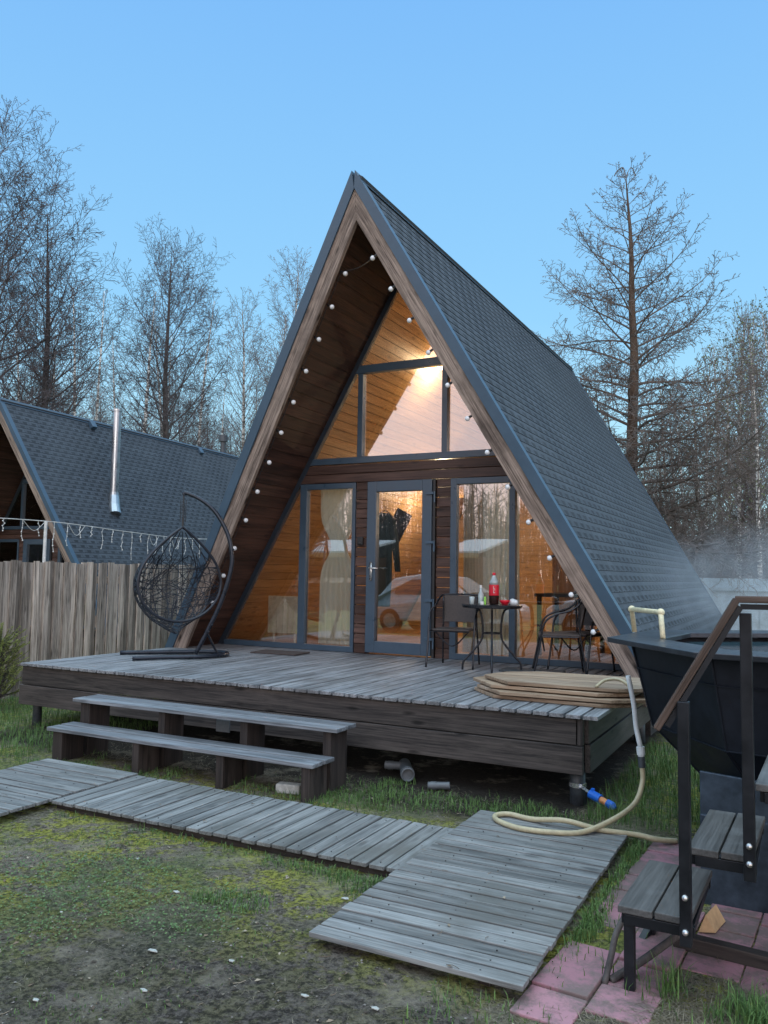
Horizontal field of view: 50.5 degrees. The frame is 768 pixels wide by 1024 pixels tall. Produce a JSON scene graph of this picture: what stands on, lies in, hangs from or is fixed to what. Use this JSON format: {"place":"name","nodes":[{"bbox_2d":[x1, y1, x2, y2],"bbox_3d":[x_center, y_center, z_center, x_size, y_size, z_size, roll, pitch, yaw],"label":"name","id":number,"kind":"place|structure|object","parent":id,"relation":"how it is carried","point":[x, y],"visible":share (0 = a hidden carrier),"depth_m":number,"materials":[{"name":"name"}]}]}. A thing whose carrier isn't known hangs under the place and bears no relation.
{"place":"outdoors","nodes":[
{"label":"outdoors","id":0,"kind":"place"},
{"bbox_2d":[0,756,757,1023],"bbox_3d":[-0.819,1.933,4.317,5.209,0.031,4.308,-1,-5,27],"label":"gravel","id":1,"kind":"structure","parent":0,"point":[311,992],"depth_m":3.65,"materials":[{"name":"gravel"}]},
{"bbox_2d":[0,594,767,1023],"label":"ground","id":2,"kind":"structure","parent":0,"point":[486,782],"depth_m":3.85,"materials":[{"name":"plant"}]},
{"bbox_2d":[0,622,29,697],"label":"juniper shrub","id":3,"kind":"object","parent":2,"relation":"on","point":[7,673],"visible":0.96,"depth_m":9.31,"materials":[{"name":"green plant"}]},
{"bbox_2d":[8,314,34,401],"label":"birch tree","id":4,"kind":"object","parent":2,"relation":"on","point":[18,370],"visible":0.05,"depth_m":35.60,"materials":[{"name":"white plant"}]},
{"bbox_2d":[15,359,71,411],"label":"alder tree","id":5,"kind":"object","parent":2,"relation":"on","point":[39,387],"visible":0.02,"depth_m":51.09,"materials":[{"name":"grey plant"}]},
{"bbox_2d":[40,521,47,655],"bbox_3d":[-4.538,1.244,10.802,0.041,2.250,0.041,-1,-5,27],"label":"white pole","id":6,"kind":"object","parent":2,"relation":"on","point":[44,542],"visible":0.34,"depth_m":10.85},
{"bbox_2d":[0,518,199,559],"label":"icicle lights","id":7,"kind":"object","parent":6,"relation":"hanging from","point":[101,532],"visible":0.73,"depth_m":11.57},
{"bbox_2d":[0,95,99,414],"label":"alder tree","id":8,"kind":"object","parent":2,"relation":"on","point":[8,231],"visible":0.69,"depth_m":24.26,"materials":[{"name":"brown plant"}]},
{"bbox_2d":[0,758,137,816],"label":"boardwalk","id":9,"kind":"structure","parent":2,"relation":"on","point":[33,784],"depth_m":5.97,"materials":[{"name":"grey wood"}]},
{"bbox_2d":[56,379,93,419],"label":"alder tree","id":10,"kind":"object","parent":2,"relation":"on","point":[77,401],"visible":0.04,"depth_m":55.68,"materials":[{"name":"grey plant"}]},
{"bbox_2d":[56,289,94,418],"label":"birch tree","id":11,"kind":"object","parent":2,"relation":"on","point":[74,360],"visible":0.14,"depth_m":37.30,"materials":[{"name":"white plant"}]},
{"bbox_2d":[0,157,151,431],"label":"alder tree","id":12,"kind":"object","parent":2,"relation":"on","point":[48,251],"visible":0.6,"depth_m":24.98,"materials":[{"name":"brown plant"}]},
{"bbox_2d":[68,290,116,423],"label":"birch tree","id":13,"kind":"object","parent":2,"relation":"on","point":[97,405],"visible":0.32,"depth_m":36.57,"materials":[{"name":"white plant"}]},
{"bbox_2d":[0,560,196,698],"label":"board fence","id":14,"kind":"object","parent":2,"relation":"on","point":[20,595],"visible":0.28,"depth_m":11.10,"materials":[{"name":"wood"}]},
{"bbox_2d":[79,386,128,428],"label":"alder tree","id":15,"kind":"object","parent":2,"relation":"on","point":[100,409],"visible":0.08,"depth_m":50.98,"materials":[{"name":"grey plant"}]},
{"bbox_2d":[0,397,238,643],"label":"frame cabin","id":16,"kind":"object","parent":2,"relation":"on","point":[56,466],"visible":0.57,"depth_m":16.01,"materials":[{"name":"metal"}]},
{"bbox_2d":[0,539,19,561],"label":"window","id":17,"kind":"structure","parent":16,"relation":"in","point":[9,548],"depth_m":16.02,"materials":[{"name":"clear glass"}]},
{"bbox_2d":[1,479,48,529],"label":"upper window","id":18,"kind":"structure","parent":16,"relation":"in","point":[25,506],"depth_m":15.93,"materials":[{"name":"grey glass"}]},
{"bbox_2d":[22,539,50,610],"bbox_3d":[-6.685,1.347,15.640,0.688,1.650,0.071,-1,-5,23],"label":"door","id":19,"kind":"structure","parent":16,"relation":"in","point":[32,548],"depth_m":15.71,"materials":[{"name":"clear glass"}]},
{"bbox_2d":[57,548,95,628],"bbox_3d":[-5.453,1.239,15.141,1.616,1.857,0.064,-1,-5,23],"label":"window","id":20,"kind":"structure","parent":16,"relation":"in","point":[60,559],"depth_m":15.44,"materials":[{"name":"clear glass"}]},
{"bbox_2d":[101,337,138,428],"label":"birch tree","id":21,"kind":"object","parent":2,"relation":"on","point":[114,390],"visible":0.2,"depth_m":45.47,"materials":[{"name":"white plant"}]},
{"bbox_2d":[0,828,260,955],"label":"clover","id":22,"kind":"object","parent":2,"relation":"on","point":[101,905],"visible":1,"depth_m":4.03,"materials":[{"name":"green plant"}]},
{"bbox_2d":[111,285,170,435],"bbox_3d":[-11.566,-3.465,38.744,3.086,15.676,3.787,-2,-5,36],"label":"birch tree","id":23,"kind":"object","parent":2,"relation":"on","point":[146,418],"visible":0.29,"depth_m":39.08,"materials":[{"name":"white plant"}]},
{"bbox_2d":[128,405,159,433],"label":"alder tree","id":24,"kind":"object","parent":2,"relation":"on","point":[142,420],"visible":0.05,"depth_m":58.20,"materials":[{"name":"grey plant"}]},
{"bbox_2d":[86,214,245,455],"bbox_3d":[-7.767,-3.773,30.155,6.556,15.113,7.179,0,-4,10],"label":"alder tree","id":25,"kind":"object","parent":2,"relation":"on","point":[165,393],"visible":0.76,"depth_m":30.13,"materials":[{"name":"brown plant"}]},
{"bbox_2d":[145,318,187,441],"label":"birch tree","id":26,"kind":"object","parent":2,"relation":"on","point":[159,389],"visible":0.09,"depth_m":40.16,"materials":[{"name":"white plant"}]},
{"bbox_2d":[153,336,182,440],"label":"birch tree","id":27,"kind":"object","parent":2,"relation":"on","point":[171,394],"visible":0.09,"depth_m":40.35,"materials":[{"name":"white plant"}]},
{"bbox_2d":[159,383,215,447],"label":"alder tree","id":28,"kind":"object","parent":2,"relation":"on","point":[177,409],"visible":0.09,"depth_m":54.98,"materials":[{"name":"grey plant"}]},
{"bbox_2d":[47,694,355,802],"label":"wooden steps","id":29,"kind":"structure","parent":2,"relation":"on","point":[92,731],"depth_m":6.44,"materials":[{"name":"grey wood"}]},
{"bbox_2d":[216,719,229,732],"bbox_3d":[-1.357,1.802,6.863,0.140,0.100,0.010,-1,-5,27],"label":"plate","id":30,"kind":"object","parent":29,"relation":"attached to","point":[222,725],"visible":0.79,"depth_m":6.86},
{"bbox_2d":[183,295,226,449],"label":"birch tree","id":31,"kind":"object","parent":2,"relation":"on","point":[199,440],"visible":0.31,"depth_m":40.41,"materials":[{"name":"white plant"}]},
{"bbox_2d":[183,386,240,456],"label":"alder tree","id":32,"kind":"object","parent":2,"relation":"on","point":[208,416],"visible":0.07,"depth_m":57.51,"materials":[{"name":"grey plant"}]},
{"bbox_2d":[215,380,229,447],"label":"birch tree","id":33,"kind":"object","parent":2,"relation":"on","point":[223,415],"visible":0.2,"depth_m":44.50,"materials":[{"name":"white plant"}]},
{"bbox_2d":[207,410,240,455],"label":"alder tree","id":34,"kind":"object","parent":2,"relation":"on","point":[230,442],"visible":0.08,"depth_m":58.41,"materials":[{"name":"grey plant"}]},
{"bbox_2d":[192,286,276,455],"bbox_3d":[-6.040,-2.804,34.806,4.400,13.933,4.505,3,-5,-24],"label":"birch tree","id":35,"kind":"object","parent":2,"relation":"on","point":[243,410],"visible":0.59,"depth_m":34.78,"materials":[{"name":"white plant"}]},
{"bbox_2d":[234,361,271,448],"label":"alder tree","id":36,"kind":"object","parent":2,"relation":"on","point":[254,406],"visible":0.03,"depth_m":52.91,"materials":[{"name":"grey plant"}]},
{"bbox_2d":[52,775,453,876],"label":"boardwalk","id":37,"kind":"structure","parent":2,"relation":"on","point":[361,842],"depth_m":5.08,"materials":[{"name":"grey wood"}]},
{"bbox_2d":[237,245,311,441],"bbox_3d":[-3.980,-3.861,32.973,4.250,15.836,5.428,1,-4,3],"label":"birch tree","id":38,"kind":"object","parent":2,"relation":"on","point":[297,289],"visible":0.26,"depth_m":34.08,"materials":[{"name":"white plant"}]},
{"bbox_2d":[276,781,300,794],"bbox_3d":[-0.696,2.033,5.994,0.190,0.070,0.090,0,-5,16],"label":"broken block","id":39,"kind":"object","parent":2,"relation":"on","point":[281,786],"depth_m":5.96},
{"bbox_2d":[18,644,649,805],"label":"wooden deck","id":40,"kind":"structure","parent":2,"relation":"on","point":[437,695],"depth_m":6.96,"materials":[{"name":"grey wood"}]},
{"bbox_2d":[120,491,233,660],"bbox_3d":[-2.385,0.701,9.407,1.127,1.889,1.093,3,-5,-29],"label":"hanging egg chair","id":41,"kind":"object","parent":40,"relation":"on","point":[150,614],"visible":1,"depth_m":9.47,"materials":[{"name":"wicker"}]},
{"bbox_2d":[250,649,309,655],"bbox_3d":[-1.248,1.688,9.786,0.620,0.016,0.360,-1,-5,23],"label":"doormat","id":42,"kind":"object","parent":40,"relation":"on","point":[281,652],"visible":1,"depth_m":9.71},
{"bbox_2d":[425,593,479,669],"bbox_3d":[0.772,1.266,8.753,0.528,0.771,0.560,-1,-5,19],"label":"bistro chair","id":43,"kind":"object","parent":40,"relation":"on","point":[454,610],"visible":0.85,"depth_m":8.95,"materials":[{"name":"metal"}]},
{"bbox_2d":[461,603,522,672],"bbox_3d":[1.109,1.289,8.375,0.624,0.676,0.624,-1,-5,27],"label":"bistro table","id":44,"kind":"object","parent":40,"relation":"on","point":[477,606],"visible":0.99,"depth_m":8.29,"materials":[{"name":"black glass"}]},
{"bbox_2d":[478,585,483,603],"bbox_3d":[1.000,0.852,8.401,0.060,0.195,0.060,-1,-5,27],"label":"spirits bottle","id":45,"kind":"object","parent":44,"relation":"on","point":[480,596],"visible":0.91,"depth_m":8.38,"materials":[{"name":"clear glass"}]},
{"bbox_2d":[489,573,498,603],"bbox_3d":[1.135,0.789,8.403,0.102,0.325,0.105,-1,-5,27],"label":"cola bottle","id":46,"kind":"object","parent":44,"relation":"on","point":[494,591],"visible":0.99,"depth_m":8.36,"materials":[{"name":"red plastic"}]},
{"bbox_2d":[498,667,565,672],"bbox_3d":[1.506,1.616,8.278,0.620,0.018,0.300,-1,-5,25],"label":"rubber mat","id":47,"kind":"object","parent":40,"relation":"on","point":[510,669],"visible":0.67,"depth_m":8.27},
{"bbox_2d":[532,599,586,673],"bbox_3d":[1.780,1.242,8.219,0.560,0.771,0.528,0,-4,9],"label":"bistro chair","id":48,"kind":"object","parent":40,"relation":"on","point":[580,606],"visible":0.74,"depth_m":8.04,"materials":[{"name":"metal"}]},
{"bbox_2d":[474,687,644,707],"bbox_3d":[1.418,1.482,6.613,1.410,0.028,0.841,-1,-5,27],"label":"tub lid panel","id":49,"kind":"object","parent":40,"relation":"on","point":[557,701],"visible":0.34,"depth_m":6.21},
{"bbox_2d":[477,683,645,703],"bbox_3d":[1.445,1.444,6.585,1.380,0.028,0.868,-1,-5,27],"label":"tub lid panel","id":50,"kind":"object","parent":49,"relation":"on","point":[640,698],"visible":0.28,"depth_m":6.21,"materials":[{"name":"wood"}]},
{"bbox_2d":[473,676,641,696],"bbox_3d":[1.415,1.414,6.676,1.414,0.028,0.847,-1,-5,27],"label":"tub lid panel","id":51,"kind":"object","parent":50,"relation":"on","point":[487,682],"visible":0.46,"depth_m":6.30,"materials":[{"name":"wood"}]},
{"bbox_2d":[485,671,642,692],"bbox_3d":[1.517,1.378,6.656,1.381,0.028,0.877,-1,-5,27],"label":"tub lid panel","id":52,"kind":"object","parent":51,"relation":"on","point":[589,682],"visible":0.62,"depth_m":6.53,"materials":[{"name":"wood"}]},
{"bbox_2d":[595,677,626,687],"bbox_3d":[1.736,1.294,6.150,0.280,0.084,0.066,0,-5,16],"label":"rope handle","id":53,"kind":"object","parent":52,"relation":"on","point":[610,679],"visible":0.86,"depth_m":6.16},
{"bbox_2d":[547,598,615,673],"bbox_3d":[2.074,1.265,8.462,0.560,0.771,0.528,4,-6,-38],"label":"bistro chair","id":54,"kind":"object","parent":40,"relation":"on","point":[588,620],"visible":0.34,"depth_m":8.43,"materials":[{"name":"black metal"}]},
{"bbox_2d":[569,780,615,809],"bbox_3d":[1.465,1.986,5.715,0.122,0.110,0.439,3,-5,-28],"label":"hose valve","id":55,"kind":"object","parent":40,"relation":"attached to","point":[593,793],"visible":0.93,"depth_m":5.64,"materials":[{"name":"blue plastic"}]},
{"bbox_2d":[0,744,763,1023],"bbox_3d":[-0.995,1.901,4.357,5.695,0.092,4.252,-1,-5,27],"label":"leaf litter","id":56,"kind":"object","parent":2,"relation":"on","point":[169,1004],"visible":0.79,"depth_m":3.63,"materials":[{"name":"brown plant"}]},
{"bbox_2d":[0,695,767,1023],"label":"grass","id":57,"kind":"structure","parent":2,"relation":"on","point":[758,1003],"depth_m":5.34,"materials":[{"name":"plant"}]},
{"bbox_2d":[384,760,401,769],"bbox_3d":[0.090,2.044,6.567,0.164,0.071,0.072,0,-4,13],"label":"drain pipe","id":58,"kind":"object","parent":2,"relation":"on","point":[391,765],"visible":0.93,"depth_m":6.55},
{"bbox_2d":[399,758,414,781],"bbox_3d":[0.176,2.049,6.477,0.112,0.111,0.356,1,-4,-3],"label":"drain pipe","id":59,"kind":"object","parent":2,"relation":"on","point":[407,772],"visible":0.98,"depth_m":6.33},
{"bbox_2d":[428,781,449,789],"bbox_3d":[0.411,2.051,6.101,0.166,0.066,0.063,0,-4,10],"label":"drain pipe","id":60,"kind":"object","parent":2,"relation":"on","point":[434,785],"visible":0.98,"depth_m":6.08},
{"bbox_2d":[165,171,730,735],"bbox_3d":[1.694,-0.361,12.528,6.182,5.957,9.055,-1,-5,27],"label":"frame cabin","id":61,"kind":"object","parent":2,"relation":"on","point":[375,415],"visible":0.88,"depth_m":10.04,"materials":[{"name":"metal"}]},
{"bbox_2d":[268,595,297,642],"bbox_3d":[-1.345,1.469,11.029,0.500,0.660,0.090,-1,-5,27],"label":"radiator","id":62,"kind":"object","parent":61,"relation":"on","point":[282,613],"visible":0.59,"depth_m":10.99,"materials":[{"name":"metal"}]},
{"bbox_2d":[224,483,358,652],"bbox_3d":[-1.231,0.701,10.549,1.981,2.098,0.080,-1,-5,27],"label":"window","id":63,"kind":"structure","parent":61,"relation":"in","point":[305,490],"depth_m":10.38,"materials":[{"name":"grey metal"}]},
{"bbox_2d":[318,489,356,644],"bbox_3d":[-0.593,0.687,10.480,0.550,2.020,0.084,-1,-5,27],"label":"curtain","id":64,"kind":"object","parent":61,"relation":"hanging from","point":[335,582],"visible":0.86,"depth_m":10.48,"materials":[{"name":"fabric"}]},
{"bbox_2d":[378,505,400,606],"bbox_3d":[0.001,0.566,10.558,0.470,1.314,0.117,-1,-5,27],"label":"hanging coat","id":65,"kind":"object","parent":61,"relation":"hanging from","point":[388,541],"visible":0.7,"depth_m":10.49,"materials":[{"name":"black fabric"}]},
{"bbox_2d":[365,479,434,656],"bbox_3d":[0.190,0.654,9.740,0.917,2.078,0.169,-1,-5,27],"label":"door","id":66,"kind":"structure","parent":61,"relation":"in","point":[372,645],"depth_m":9.76,"materials":[{"name":"grey metal"}]},
{"bbox_2d":[393,508,411,541],"bbox_3d":[0.190,0.184,10.942,0.409,0.484,0.020,-1,-5,27],"label":"jacket","id":67,"kind":"object","parent":61,"relation":"hanging from","point":[402,519],"depth_m":10.91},
{"bbox_2d":[310,298,495,466],"bbox_3d":[0.333,-1.851,9.952,2.791,2.470,0.090,-1,-5,27],"label":"upper window","id":68,"kind":"structure","parent":61,"relation":"in","point":[363,370],"depth_m":9.94,"materials":[{"name":"grey metal"}]},
{"bbox_2d":[208,254,598,634],"bbox_3d":[-0.137,-0.764,8.904,4.847,3.980,0.630,-1,-5,27],"label":"bulb string","id":69,"kind":"object","parent":61,"relation":"attached to","point":[467,418],"visible":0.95,"depth_m":9.07,"materials":[{"name":"glass"}]},
{"bbox_2d":[462,484,482,652],"bbox_3d":[1.070,0.656,9.713,0.270,2.020,0.084,-1,-5,27],"label":"curtain","id":70,"kind":"object","parent":61,"relation":"hanging from","point":[473,546],"visible":0.72,"depth_m":9.72,"materials":[{"name":"fabric"}]},
{"bbox_2d":[482,483,519,655],"bbox_3d":[1.358,0.642,9.475,0.440,2.020,0.084,-1,-5,27],"label":"curtain","id":71,"kind":"object","parent":61,"relation":"hanging from","point":[496,528],"visible":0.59,"depth_m":9.50,"materials":[{"name":"fabric"}]},
{"bbox_2d":[449,476,622,670],"bbox_3d":[1.744,0.458,9.032,2.155,2.447,0.080,-1,-5,27],"label":"window","id":72,"kind":"structure","parent":61,"relation":"in","point":[455,482],"depth_m":9.19,"materials":[{"name":"grey metal"}]},
{"bbox_2d":[534,592,604,657],"bbox_3d":[2.377,1.416,10.328,0.700,0.760,0.900,-1,-5,27],"label":"indoor table","id":73,"kind":"object","parent":61,"relation":"on","point":[555,595],"visible":0.58,"depth_m":10.11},
{"bbox_2d":[552,552,594,646],"bbox_3d":[2.666,1.085,11.448,0.500,1.560,0.400,-1,-5,27],"label":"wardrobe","id":74,"kind":"object","parent":61,"relation":"on","point":[561,582],"visible":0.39,"depth_m":11.29,"materials":[{"name":"brown wood"}]},
{"bbox_2d":[309,810,627,991],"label":"boardwalk","id":75,"kind":"structure","parent":2,"relation":"on","point":[420,902],"depth_m":3.88,"materials":[{"name":"grey wood"}]},
{"bbox_2d":[521,500,767,594],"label":"distant wood","id":76,"kind":"object","parent":2,"relation":"on","point":[687,555],"depth_m":63.65,"materials":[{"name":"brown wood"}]},
{"bbox_2d":[531,152,767,603],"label":"larch tree","id":77,"kind":"object","parent":2,"relation":"on","point":[630,443],"visible":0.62,"depth_m":21.58,"materials":[{"name":"brown plant"}]},
{"bbox_2d":[637,427,665,507],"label":"birch tree","id":78,"kind":"object","parent":2,"relation":"on","point":[645,462],"visible":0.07,"depth_m":41.13,"materials":[{"name":"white plant"}]},
{"bbox_2d":[648,383,705,530],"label":"birch tree","id":79,"kind":"object","parent":2,"relation":"on","point":[671,448],"visible":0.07,"depth_m":40.15,"materials":[{"name":"white plant"}]},
{"bbox_2d":[639,441,728,577],"bbox_3d":[10.513,0.600,31.147,5.147,7.138,4.932,2,-4,-9],"label":"larch tree","id":80,"kind":"object","parent":2,"relation":"on","point":[659,456],"visible":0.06,"depth_m":31.70,"materials":[{"name":"brown plant"}]},
{"bbox_2d":[662,397,707,535],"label":"birch tree","id":81,"kind":"object","parent":2,"relation":"on","point":[681,472],"visible":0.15,"depth_m":32.17,"materials":[{"name":"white plant"}]},
{"bbox_2d":[607,606,767,914],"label":"hot tub","id":82,"kind":"object","parent":2,"relation":"on","point":[664,659],"visible":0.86,"depth_m":4.23,"materials":[{"name":"metal"}]},
{"bbox_2d":[679,374,712,574],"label":"birch tree","id":83,"kind":"object","parent":2,"relation":"on","point":[695,450],"visible":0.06,"depth_m":38.56,"materials":[{"name":"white plant"}]},
{"bbox_2d":[655,471,739,577],"bbox_3d":[10.651,1.235,28.740,3.804,5.506,3.970,3,-5,-29],"label":"larch tree","id":84,"kind":"object","parent":2,"relation":"on","point":[694,567],"visible":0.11,"depth_m":28.43,"materials":[{"name":"brown plant"}]},
{"bbox_2d":[664,342,741,538],"bbox_3d":[13.415,-1.415,33.640,3.197,11.624,3.257,-3,-6,42],"label":"birch tree","id":85,"kind":"object","parent":2,"relation":"on","point":[713,369],"visible":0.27,"depth_m":33.71,"materials":[{"name":"white plant"}]},
{"bbox_2d":[673,462,750,578],"bbox_3d":[12.156,1.059,30.323,4.248,6.148,4.433,-1,-5,21],"label":"larch tree","id":86,"kind":"object","parent":2,"relation":"on","point":[708,568],"visible":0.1,"depth_m":30.59,"materials":[{"name":"brown plant"}]},
{"bbox_2d":[663,502,767,614],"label":"brush thicket","id":87,"kind":"object","parent":2,"relation":"on","point":[708,571],"visible":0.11,"depth_m":26.59,"materials":[{"name":"plant"}]},
{"bbox_2d":[702,339,736,572],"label":"birch tree","id":88,"kind":"object","parent":2,"relation":"on","point":[713,346],"visible":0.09,"depth_m":40.66,"materials":[{"name":"white plant"}]},
{"bbox_2d":[710,343,744,566],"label":"birch tree","id":89,"kind":"object","parent":2,"relation":"on","point":[728,426],"visible":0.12,"depth_m":39.40,"materials":[{"name":"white plant"}]},
{"bbox_2d":[688,439,767,578],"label":"larch tree","id":90,"kind":"object","parent":2,"relation":"on","point":[743,513],"visible":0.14,"depth_m":28.66,"materials":[{"name":"brown plant"}]},
{"bbox_2d":[693,318,767,577],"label":"birch tree","id":91,"kind":"object","parent":2,"relation":"on","point":[730,403],"visible":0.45,"depth_m":28.66,"materials":[{"name":"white plant"}]},
{"bbox_2d":[700,578,767,629],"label":"sheet fence","id":92,"kind":"object","parent":2,"relation":"on","point":[759,617],"visible":0.19,"depth_m":22.89,"materials":[{"name":"metal"}]},
{"bbox_2d":[700,296,767,569],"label":"birch tree","id":93,"kind":"object","parent":2,"relation":"on","point":[742,323],"visible":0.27,"depth_m":35.94,"materials":[{"name":"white plant"}]},
{"bbox_2d":[704,450,767,578],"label":"larch tree","id":94,"kind":"object","parent":2,"relation":"on","point":[765,564],"visible":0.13,"depth_m":28.86,"materials":[{"name":"brown plant"}]},
{"bbox_2d":[711,295,767,578],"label":"birch tree","id":95,"kind":"object","parent":2,"relation":"on","point":[758,490],"visible":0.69,"depth_m":27.64,"materials":[{"name":"white plant"}]},
{"bbox_2d":[712,311,766,576],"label":"birch tree","id":96,"kind":"object","parent":2,"relation":"on","point":[749,414],"visible":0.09,"depth_m":41.92,"materials":[{"name":"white plant"}]},
{"bbox_2d":[729,287,767,505],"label":"birch tree","id":97,"kind":"object","parent":2,"relation":"on","point":[764,315],"visible":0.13,"depth_m":39.79,"materials":[{"name":"white plant"}]},
{"bbox_2d":[736,333,767,510],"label":"birch tree","id":98,"kind":"object","parent":2,"relation":"on","point":[753,422],"visible":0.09,"depth_m":36.18,"materials":[{"name":"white plant"}]},
{"bbox_2d":[750,309,767,492],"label":"birch tree","id":99,"kind":"object","parent":2,"relation":"on","point":[763,365],"visible":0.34,"depth_m":38.04,"materials":[{"name":"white plant"}]},
{"bbox_2d":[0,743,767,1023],"bbox_3d":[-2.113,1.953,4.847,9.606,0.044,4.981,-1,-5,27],"label":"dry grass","id":100,"kind":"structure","parent":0,"point":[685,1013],"depth_m":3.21,"materials":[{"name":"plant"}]},
{"bbox_2d":[0,0,767,559],"label":"sky","id":101,"kind":"structure","parent":0,"point":[243,124],"materials":[{"name":"blue"}]},
{"bbox_2d":[510,842,767,1023],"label":"paving","id":102,"kind":"structure","parent":0,"point":[578,989],"depth_m":3.35,"materials":[{"name":"stone"}]},
{"bbox_2d":[492,675,677,843],"bbox_3d":[1.241,1.532,5.113,1.090,0.969,0.403,1,-4,-1],"label":"garden hose","id":103,"kind":"object","parent":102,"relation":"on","point":[599,827],"visible":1,"depth_m":5.03,"materials":[{"name":"white plastic"}]},
{"bbox_2d":[601,917,679,984],"bbox_3d":[1.046,1.779,3.380,0.422,0.248,0.118,3,-5,-25],"label":"crooked stick","id":104,"kind":"object","parent":102,"relation":"on","point":[642,960],"visible":0.76,"depth_m":3.33,"materials":[{"name":"wood"}]},
{"bbox_2d":[618,596,767,991],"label":"metal stair","id":105,"kind":"object","parent":102,"relation":"on","point":[665,897],"visible":0.94,"depth_m":3.12,"materials":[{"name":"black paint"}]},
{"bbox_2d":[699,905,724,932],"bbox_3d":[1.520,1.881,3.772,0.063,0.075,0.205,-2,-6,38],"label":"firewood piece","id":106,"kind":"object","parent":102,"relation":"on","point":[713,921],"visible":1,"depth_m":3.74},
{"bbox_2d":[673,934,767,970],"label":"edging beam","id":107,"kind":"structure","parent":102,"relation":"on","point":[732,952],"depth_m":3.45,"materials":[{"name":"wood"}]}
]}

